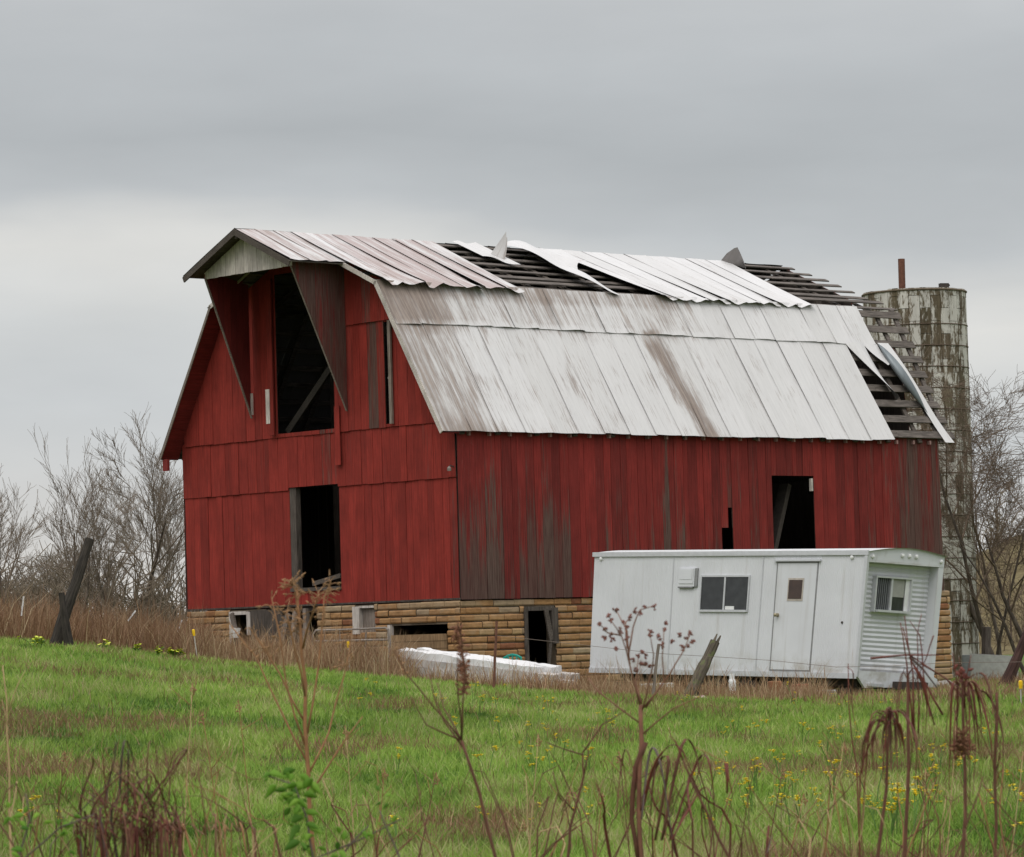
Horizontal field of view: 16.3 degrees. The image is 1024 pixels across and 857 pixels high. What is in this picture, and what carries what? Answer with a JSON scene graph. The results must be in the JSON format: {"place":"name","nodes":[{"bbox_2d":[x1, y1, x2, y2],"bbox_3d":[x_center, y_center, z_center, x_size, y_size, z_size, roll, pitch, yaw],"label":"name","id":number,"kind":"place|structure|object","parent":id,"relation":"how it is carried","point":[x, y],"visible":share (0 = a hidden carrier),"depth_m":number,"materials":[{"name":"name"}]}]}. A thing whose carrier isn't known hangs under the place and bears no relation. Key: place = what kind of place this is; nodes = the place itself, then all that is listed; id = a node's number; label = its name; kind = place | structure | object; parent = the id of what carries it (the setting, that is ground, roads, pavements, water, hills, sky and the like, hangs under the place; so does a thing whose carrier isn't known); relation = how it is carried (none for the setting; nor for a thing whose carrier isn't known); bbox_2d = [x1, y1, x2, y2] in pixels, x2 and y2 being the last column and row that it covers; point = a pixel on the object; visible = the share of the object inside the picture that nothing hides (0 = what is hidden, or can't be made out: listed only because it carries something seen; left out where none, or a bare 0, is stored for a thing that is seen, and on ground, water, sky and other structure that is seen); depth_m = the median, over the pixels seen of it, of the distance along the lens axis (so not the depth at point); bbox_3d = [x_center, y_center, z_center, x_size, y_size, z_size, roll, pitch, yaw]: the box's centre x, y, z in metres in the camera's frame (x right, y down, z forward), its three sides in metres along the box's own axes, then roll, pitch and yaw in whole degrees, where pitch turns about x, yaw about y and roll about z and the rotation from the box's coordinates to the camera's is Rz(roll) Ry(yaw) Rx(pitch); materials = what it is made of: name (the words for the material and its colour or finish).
{"place":"outdoors","nodes":[
{"label":"outdoors","id":0,"kind":"place"},
{"bbox_2d":[0,635,1023,856],"bbox_3d":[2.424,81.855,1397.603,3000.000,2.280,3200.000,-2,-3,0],"label":"ground","id":1,"kind":"structure","parent":0,"point":[341,726],"depth_m":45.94,"materials":[{"name":"plant"}]},
{"bbox_2d":[1,665,25,856],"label":"pale stalk","id":2,"kind":"object","parent":1,"relation":"on","point":[7,711],"visible":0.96,"depth_m":11.96,"materials":[{"name":"plant"}]},
{"bbox_2d":[0,760,46,856],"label":"tangled weed","id":3,"kind":"object","parent":1,"relation":"on","point":[11,837],"visible":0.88,"depth_m":9.12,"materials":[{"name":"plant"}]},
{"bbox_2d":[0,463,55,617],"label":"bare tree","id":4,"kind":"object","parent":1,"relation":"on","point":[12,530],"visible":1,"depth_m":88.19,"materials":[{"name":"grey plant"}]},
{"bbox_2d":[18,795,40,847],"bbox_3d":[-3.391,2.802,25.140,0.200,0.444,0.094,-4,-4,30],"label":"yellow wildflower","id":5,"kind":"object","parent":1,"relation":"on","point":[32,807],"visible":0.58,"depth_m":25.14,"materials":[{"name":"green plant"}]},
{"bbox_2d":[16,636,44,644],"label":"mustard plant","id":6,"kind":"object","parent":1,"relation":"on","point":[36,638],"visible":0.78,"depth_m":68.87,"materials":[{"name":"yellow plant"}]},
{"bbox_2d":[0,493,65,598],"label":"bare tree","id":7,"kind":"object","parent":1,"relation":"on","point":[30,574],"visible":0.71,"depth_m":92.58,"materials":[{"name":"grey plant"}]},
{"bbox_2d":[3,793,93,856],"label":"green sprig","id":8,"kind":"object","parent":1,"relation":"on","point":[64,832],"visible":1,"depth_m":7.96,"materials":[{"name":"green plant"}]},
{"bbox_2d":[8,538,90,606],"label":"bare tree","id":9,"kind":"object","parent":1,"relation":"on","point":[58,568],"visible":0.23,"depth_m":103.95,"materials":[{"name":"grey plant"}]},
{"bbox_2d":[0,778,122,856],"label":"tangled weed","id":10,"kind":"object","parent":1,"relation":"on","point":[65,847],"visible":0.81,"depth_m":9.13,"materials":[{"name":"plant"}]},
{"bbox_2d":[53,751,75,856],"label":"dead weed","id":11,"kind":"object","parent":1,"relation":"on","point":[63,760],"visible":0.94,"depth_m":16.84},
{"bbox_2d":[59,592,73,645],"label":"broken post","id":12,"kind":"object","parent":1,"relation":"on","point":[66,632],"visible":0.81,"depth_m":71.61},
{"bbox_2d":[24,542,111,620],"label":"bare tree","id":13,"kind":"object","parent":1,"relation":"on","point":[67,572],"visible":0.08,"depth_m":107.97,"materials":[{"name":"grey plant"}]},
{"bbox_2d":[49,537,93,644],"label":"leaning post","id":14,"kind":"object","parent":1,"relation":"on","point":[73,588],"visible":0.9,"depth_m":72.20,"materials":[{"name":"wood"}]},
{"bbox_2d":[27,427,146,616],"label":"bare tree","id":15,"kind":"object","parent":1,"relation":"on","point":[74,545],"visible":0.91,"depth_m":92.05,"materials":[{"name":"grey plant"}]},
{"bbox_2d":[51,467,128,613],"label":"bare tree","id":16,"kind":"object","parent":1,"relation":"on","point":[99,569],"visible":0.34,"depth_m":93.75,"materials":[{"name":"grey plant"}]},
{"bbox_2d":[0,534,218,637],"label":"undergrowth","id":17,"kind":"object","parent":1,"relation":"on","point":[123,590],"visible":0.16,"depth_m":93.68,"materials":[{"name":"plant"}]},
{"bbox_2d":[72,781,148,856],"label":"tangled weed","id":18,"kind":"object","parent":1,"relation":"on","point":[108,818],"visible":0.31,"depth_m":10.02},
{"bbox_2d":[65,463,183,620],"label":"bare tree","id":19,"kind":"object","parent":1,"relation":"on","point":[112,500],"visible":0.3,"depth_m":110.20,"materials":[{"name":"grey plant"}]},
{"bbox_2d":[83,402,184,608],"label":"bare tree","id":20,"kind":"object","parent":1,"relation":"on","point":[159,544],"visible":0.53,"depth_m":94.83,"materials":[{"name":"grey plant"}]},
{"bbox_2d":[39,740,249,856],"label":"dead weed clump","id":21,"kind":"object","parent":1,"relation":"on","point":[132,832],"visible":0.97,"depth_m":8.93,"materials":[{"name":"plant"}]},
{"bbox_2d":[121,774,185,856],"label":"tangled weed","id":22,"kind":"object","parent":1,"relation":"on","point":[159,817],"visible":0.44,"depth_m":10.19,"materials":[{"name":"plant"}]},
{"bbox_2d":[141,519,188,630],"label":"bare tree","id":23,"kind":"object","parent":1,"relation":"on","point":[177,568],"visible":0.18,"depth_m":98.46,"materials":[{"name":"grey plant"}]},
{"bbox_2d":[164,647,185,656],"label":"mustard plant","id":24,"kind":"object","parent":1,"relation":"on","point":[170,651],"visible":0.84,"depth_m":69.82,"materials":[{"name":"yellow plant"}]},
{"bbox_2d":[171,677,197,851],"bbox_3d":[-1.418,1.810,15.668,0.112,1.449,0.089,-4,-4,33],"label":"dead weed","id":25,"kind":"object","parent":1,"relation":"on","point":[194,689],"visible":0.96,"depth_m":15.68,"materials":[{"name":"plant"}]},
{"bbox_2d":[141,753,237,856],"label":"tangled weed","id":26,"kind":"object","parent":1,"relation":"on","point":[199,840],"visible":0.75,"depth_m":9.42,"materials":[{"name":"plant"}]},
{"bbox_2d":[199,713,230,856],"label":"dead weed","id":27,"kind":"object","parent":1,"relation":"on","point":[202,718],"visible":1,"depth_m":15.20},
{"bbox_2d":[149,785,293,856],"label":"arching dead leaves","id":28,"kind":"object","parent":1,"relation":"on","point":[242,825],"visible":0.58,"depth_m":9.42,"materials":[{"name":"plant"}]},
{"bbox_2d":[236,699,260,856],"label":"dead weed","id":29,"kind":"object","parent":1,"relation":"on","point":[240,707],"visible":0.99,"depth_m":15.64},
{"bbox_2d":[218,760,282,856],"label":"tangled weed","id":30,"kind":"object","parent":1,"relation":"on","point":[253,846],"visible":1,"depth_m":9.07,"materials":[{"name":"plant"}]},
{"bbox_2d":[215,569,362,856],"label":"goldenrod stalk","id":31,"kind":"object","parent":1,"relation":"on","point":[304,686],"visible":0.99,"depth_m":10.98,"materials":[{"name":"plant"}]},
{"bbox_2d":[261,767,322,856],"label":"green sprig","id":32,"kind":"object","parent":1,"relation":"on","point":[297,801],"visible":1,"depth_m":7.96,"materials":[{"name":"green plant"}]},
{"bbox_2d":[312,771,367,856],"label":"tangled weed","id":33,"kind":"object","parent":1,"relation":"on","point":[338,816],"visible":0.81,"depth_m":11.44,"materials":[{"name":"plant"}]},
{"bbox_2d":[317,826,374,856],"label":"green sprig","id":34,"kind":"object","parent":1,"relation":"on","point":[342,853],"visible":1,"depth_m":7.96,"materials":[{"name":"green plant"}]},
{"bbox_2d":[334,724,367,856],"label":"dead weed","id":35,"kind":"object","parent":1,"relation":"on","point":[346,733],"visible":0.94,"depth_m":12.95,"materials":[{"name":"plant"}]},
{"bbox_2d":[311,627,391,660],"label":"pipe gate","id":36,"kind":"structure","parent":1,"relation":"on","point":[366,629],"depth_m":75.81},
{"bbox_2d":[318,785,407,856],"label":"green sprig","id":37,"kind":"object","parent":1,"relation":"on","point":[394,819],"visible":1,"depth_m":7.96,"materials":[{"name":"green plant"}]},
{"bbox_2d":[375,768,391,854],"bbox_3d":[-0.446,1.744,12.333,0.050,1.147,0.091,1,-4,-36],"label":"dead weed","id":38,"kind":"object","parent":1,"relation":"on","point":[385,776],"visible":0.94,"depth_m":12.34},
{"bbox_2d":[346,761,429,856],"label":"tangled weed","id":39,"kind":"object","parent":1,"relation":"on","point":[375,851],"visible":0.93,"depth_m":10.76,"materials":[{"name":"plant"}]},
{"bbox_2d":[398,757,441,856],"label":"tangled weed","id":40,"kind":"object","parent":1,"relation":"on","point":[424,826],"visible":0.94,"depth_m":11.62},
{"bbox_2d":[419,772,439,856],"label":"dead weed","id":41,"kind":"object","parent":1,"relation":"on","point":[438,780],"visible":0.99,"depth_m":17.77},
{"bbox_2d":[392,621,496,856],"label":"forked stalk","id":42,"kind":"object","parent":1,"relation":"on","point":[462,664],"visible":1,"depth_m":8.96,"materials":[{"name":"plant"}]},
{"bbox_2d":[396,647,579,685],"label":"slab pile","id":43,"kind":"object","parent":1,"relation":"on","point":[476,658],"visible":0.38,"depth_m":73.89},
{"bbox_2d":[492,621,497,687],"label":"steel post","id":44,"kind":"object","parent":1,"relation":"on","point":[494,659],"visible":0.82,"depth_m":65.85,"materials":[{"name":"metal"}]},
{"bbox_2d":[497,635,989,666],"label":"fence wire","id":45,"kind":"object","parent":44,"relation":"attached to","point":[760,659],"visible":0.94,"depth_m":62.90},
{"bbox_2d":[0,573,1023,706],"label":"dry weeds","id":46,"kind":"object","parent":1,"relation":"on","point":[35,622],"visible":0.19,"depth_m":73.88,"materials":[{"name":"plant"}]},
{"bbox_2d":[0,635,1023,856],"bbox_3d":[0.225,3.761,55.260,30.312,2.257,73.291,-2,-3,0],"label":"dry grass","id":47,"kind":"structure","parent":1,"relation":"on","point":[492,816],"depth_m":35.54,"materials":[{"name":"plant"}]},
{"bbox_2d":[460,756,591,856],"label":"tangled weed","id":48,"kind":"object","parent":1,"relation":"on","point":[509,840],"visible":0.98,"depth_m":11.67,"materials":[{"name":"plant"}]},
{"bbox_2d":[522,734,541,856],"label":"dead weed","id":49,"kind":"object","parent":1,"relation":"on","point":[537,742],"visible":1,"depth_m":16.98,"materials":[{"name":"plant"}]},
{"bbox_2d":[159,228,954,684],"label":"barn","id":50,"kind":"structure","parent":1,"relation":"on","point":[429,444],"depth_m":82.75,"materials":[{"name":"wood"}]},
{"bbox_2d":[229,611,250,643],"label":"stable window frame","id":51,"kind":"structure","parent":50,"relation":"in","point":[247,613],"depth_m":83.62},
{"bbox_2d":[295,608,309,649],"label":"stable door","id":52,"kind":"structure","parent":50,"relation":"in","point":[305,610],"depth_m":81.94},
{"bbox_2d":[352,605,373,633],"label":"small window frame","id":53,"kind":"structure","parent":50,"relation":"in","point":[357,612],"depth_m":80.49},
{"bbox_2d":[523,606,558,663],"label":"door frame","id":54,"kind":"structure","parent":50,"relation":"in","point":[550,613],"depth_m":79.48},
{"bbox_2d":[529,766,595,856],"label":"tangled weed","id":55,"kind":"object","parent":1,"relation":"on","point":[562,851],"visible":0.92,"depth_m":11.84,"materials":[{"name":"plant"}]},
{"bbox_2d":[546,710,626,856],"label":"curved stalk","id":56,"kind":"object","parent":1,"relation":"on","point":[574,810],"visible":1,"depth_m":9.95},
{"bbox_2d":[532,745,652,856],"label":"tangled weed","id":57,"kind":"object","parent":1,"relation":"on","point":[616,853],"visible":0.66,"depth_m":12.35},
{"bbox_2d":[591,782,608,856],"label":"dead weed","id":58,"kind":"object","parent":1,"relation":"on","point":[599,817],"visible":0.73,"depth_m":12.49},
{"bbox_2d":[603,751,629,856],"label":"dead weed","id":59,"kind":"object","parent":1,"relation":"on","point":[619,756],"visible":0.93,"depth_m":15.69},
{"bbox_2d":[615,765,696,856],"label":"tangled weed","id":60,"kind":"object","parent":1,"relation":"on","point":[653,851],"visible":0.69,"depth_m":11.60,"materials":[{"name":"plant"}]},
{"bbox_2d":[652,644,659,694],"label":"fence post","id":61,"kind":"object","parent":1,"relation":"on","point":[655,669],"visible":0.72,"depth_m":61.84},
{"bbox_2d":[589,603,731,856],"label":"seed head weed","id":62,"kind":"object","parent":1,"relation":"on","point":[637,781],"visible":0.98,"depth_m":9.96,"materials":[{"name":"plant"}]},
{"bbox_2d":[642,756,738,856],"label":"tangled weed","id":63,"kind":"object","parent":1,"relation":"on","point":[714,850],"visible":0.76,"depth_m":11.86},
{"bbox_2d":[670,735,732,856],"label":"broken stalk","id":64,"kind":"object","parent":1,"relation":"on","point":[728,782],"visible":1,"depth_m":8.96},
{"bbox_2d":[684,634,720,695],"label":"split post","id":65,"kind":"object","parent":1,"relation":"on","point":[703,666],"visible":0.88,"depth_m":63.94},
{"bbox_2d":[724,765,757,856],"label":"tangled weed","id":66,"kind":"object","parent":1,"relation":"on","point":[740,838],"visible":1,"depth_m":9.56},
{"bbox_2d":[589,548,945,696],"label":"office trailer","id":67,"kind":"object","parent":1,"relation":"on","point":[851,607],"visible":0.83,"depth_m":69.13,"materials":[{"name":"paint"}]},
{"bbox_2d":[766,826,777,856],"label":"stub stalk","id":68,"kind":"object","parent":1,"relation":"on","point":[767,842],"visible":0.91,"depth_m":8.95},
{"bbox_2d":[766,767,786,842],"bbox_3d":[1.292,2.059,17.466,0.133,0.884,0.079,-3,-3,18],"label":"dead weed","id":69,"kind":"object","parent":1,"relation":"on","point":[783,774],"visible":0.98,"depth_m":17.46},
{"bbox_2d":[748,766,839,856],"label":"tangled weed","id":70,"kind":"object","parent":1,"relation":"on","point":[789,825],"visible":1,"depth_m":8.76,"materials":[{"name":"plant"}]},
{"bbox_2d":[777,789,816,856],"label":"dead weed","id":71,"kind":"object","parent":1,"relation":"on","point":[803,795],"visible":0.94,"depth_m":16.95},
{"bbox_2d":[775,766,885,856],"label":"tangled weed","id":72,"kind":"object","parent":1,"relation":"on","point":[845,803],"visible":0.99,"depth_m":9.33,"materials":[{"name":"plant"}]},
{"bbox_2d":[823,759,841,800],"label":"yellow wildflower","id":73,"kind":"object","parent":1,"relation":"on","point":[832,772],"visible":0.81,"depth_m":29.63,"materials":[{"name":"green plant"}]},
{"bbox_2d":[803,769,864,856],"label":"tangled weed","id":74,"kind":"object","parent":1,"relation":"on","point":[824,841],"visible":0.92,"depth_m":11.27,"materials":[{"name":"plant"}]},
{"bbox_2d":[823,733,847,854],"bbox_3d":[1.185,1.705,12.966,0.108,1.212,0.075,-2,-3,7],"label":"dead weed","id":75,"kind":"object","parent":1,"relation":"on","point":[845,748],"visible":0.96,"depth_m":12.96,"materials":[{"name":"plant"}]},
{"bbox_2d":[847,664,860,856],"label":"twin stalk","id":76,"kind":"object","parent":1,"relation":"on","point":[854,752],"visible":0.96,"depth_m":11.95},
{"bbox_2d":[853,766,884,815],"bbox_3d":[2.688,2.760,26.728,0.304,0.462,0.104,-1,-3,-12],"label":"yellow wildflower","id":77,"kind":"object","parent":1,"relation":"on","point":[877,790],"visible":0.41,"depth_m":26.71,"materials":[{"name":"green plant"}]},
{"bbox_2d":[858,706,917,856],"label":"drooping weed","id":78,"kind":"object","parent":1,"relation":"on","point":[888,717],"visible":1,"depth_m":9.45,"materials":[{"name":"plant"}]},
{"bbox_2d":[887,797,899,833],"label":"yellow wildflower","id":79,"kind":"object","parent":1,"relation":"on","point":[894,798],"visible":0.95,"depth_m":24.85,"materials":[{"name":"green plant"}]},
{"bbox_2d":[886,789,904,836],"bbox_3d":[2.664,2.707,24.805,0.185,0.409,0.086,-5,-5,43],"label":"yellow wildflower","id":80,"kind":"object","parent":1,"relation":"on","point":[897,803],"visible":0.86,"depth_m":24.81,"materials":[{"name":"green plant"}]},
{"bbox_2d":[910,789,918,833],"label":"yellow wildflower","id":81,"kind":"object","parent":1,"relation":"on","point":[915,793],"visible":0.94,"depth_m":24.71,"materials":[{"name":"green plant"}]},
{"bbox_2d":[870,614,960,856],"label":"drooping weed","id":82,"kind":"object","parent":1,"relation":"on","point":[924,685],"visible":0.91,"depth_m":10.96,"materials":[{"name":"plant"}]},
{"bbox_2d":[861,259,979,676],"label":"silo","id":83,"kind":"object","parent":1,"relation":"on","point":[934,319],"visible":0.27,"depth_m":103.90,"materials":[{"name":"whitewashed concrete"},{"name":"rusty steel"}]},
{"bbox_2d":[913,776,935,827],"bbox_3d":[2.971,2.715,25.737,0.193,0.427,0.090,-4,-4,38],"label":"yellow wildflower","id":84,"kind":"object","parent":1,"relation":"on","point":[921,787],"visible":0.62,"depth_m":25.73,"materials":[{"name":"green plant"}]},
{"bbox_2d":[918,756,933,856],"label":"dead weed","id":85,"kind":"object","parent":1,"relation":"on","point":[926,776],"visible":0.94,"depth_m":17.13,"materials":[{"name":"plant"}]},
{"bbox_2d":[896,764,956,856],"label":"tangled weed","id":86,"kind":"object","parent":1,"relation":"on","point":[917,830],"visible":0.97,"depth_m":11.70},
{"bbox_2d":[891,772,987,856],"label":"tangled weed","id":87,"kind":"object","parent":1,"relation":"on","point":[937,819],"visible":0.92,"depth_m":11.95,"materials":[{"name":"plant"}]},
{"bbox_2d":[938,725,957,856],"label":"dead weed","id":88,"kind":"object","parent":1,"relation":"on","point":[951,794],"visible":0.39,"depth_m":17.54,"materials":[{"name":"plant"}]},
{"bbox_2d":[899,335,1023,654],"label":"spreading tree","id":89,"kind":"object","parent":1,"relation":"on","point":[956,527],"visible":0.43,"depth_m":97.54,"materials":[{"name":"brown plant"}]},
{"bbox_2d":[944,652,1003,856],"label":"drooping weed","id":90,"kind":"object","parent":1,"relation":"on","point":[962,745],"visible":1,"depth_m":10.46,"materials":[{"name":"plant"}]},
{"bbox_2d":[924,395,1023,654],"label":"bare tree","id":91,"kind":"object","parent":1,"relation":"on","point":[972,609],"visible":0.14,"depth_m":104.37,"materials":[{"name":"brown plant"}]},
{"bbox_2d":[939,434,1023,674],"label":"bare tree","id":92,"kind":"object","parent":1,"relation":"on","point":[1009,608],"visible":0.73,"depth_m":95.83,"materials":[{"name":"brown plant"}]},
{"bbox_2d":[942,797,1023,856],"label":"tangled weed","id":93,"kind":"object","parent":1,"relation":"on","point":[979,835],"visible":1,"depth_m":8.74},
{"bbox_2d":[946,768,1023,856],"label":"tangled weed","id":94,"kind":"object","parent":1,"relation":"on","point":[1006,854],"visible":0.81,"depth_m":10.78,"materials":[{"name":"plant"}]},
{"bbox_2d":[981,627,990,654],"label":"dark post","id":95,"kind":"object","parent":1,"relation":"on","point":[986,641],"visible":0.47,"depth_m":91.75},
{"bbox_2d":[955,776,1023,856],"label":"bent stalk","id":96,"kind":"object","parent":1,"relation":"on","point":[978,794],"visible":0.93,"depth_m":8.96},
{"bbox_2d":[962,654,1017,679],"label":"metal trough","id":97,"kind":"object","parent":1,"relation":"on","point":[997,663],"visible":0.43,"depth_m":90.30,"materials":[{"name":"metal"}]},
{"bbox_2d":[993,693,1000,856],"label":"thin stalk","id":98,"kind":"object","parent":1,"relation":"on","point":[996,765],"visible":1,"depth_m":10.45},
{"bbox_2d":[975,479,1023,651],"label":"wood","id":99,"kind":"object","parent":1,"relation":"on","point":[1004,606],"visible":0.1,"depth_m":148.38,"materials":[{"name":"plant"}]},
{"bbox_2d":[999,631,1023,685],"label":"trunk stub","id":100,"kind":"object","parent":1,"relation":"on","point":[1011,670],"visible":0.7,"depth_m":69.76,"materials":[{"name":"brown plant"}]},
{"bbox_2d":[999,751,1023,856],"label":"dead weed","id":101,"kind":"object","parent":1,"relation":"on","point":[1021,758],"visible":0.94,"depth_m":13.62,"materials":[{"name":"plant"}]},
{"bbox_2d":[1013,792,1023,853],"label":"yellow wildflower","id":102,"kind":"object","parent":1,"relation":"on","point":[1020,793],"visible":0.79,"depth_m":23.04,"materials":[{"name":"green plant"}]},
{"bbox_2d":[0,0,1023,616],"label":"sky","id":103,"kind":"structure","parent":0,"point":[838,142],"materials":[{"name":"grey"}]},
{"bbox_2d":[976,535,1023,654],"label":"hill","id":104,"kind":"structure","parent":0,"point":[1008,647],"depth_m":161.64,"materials":[{"name":"grass"},{"name":"plant"}]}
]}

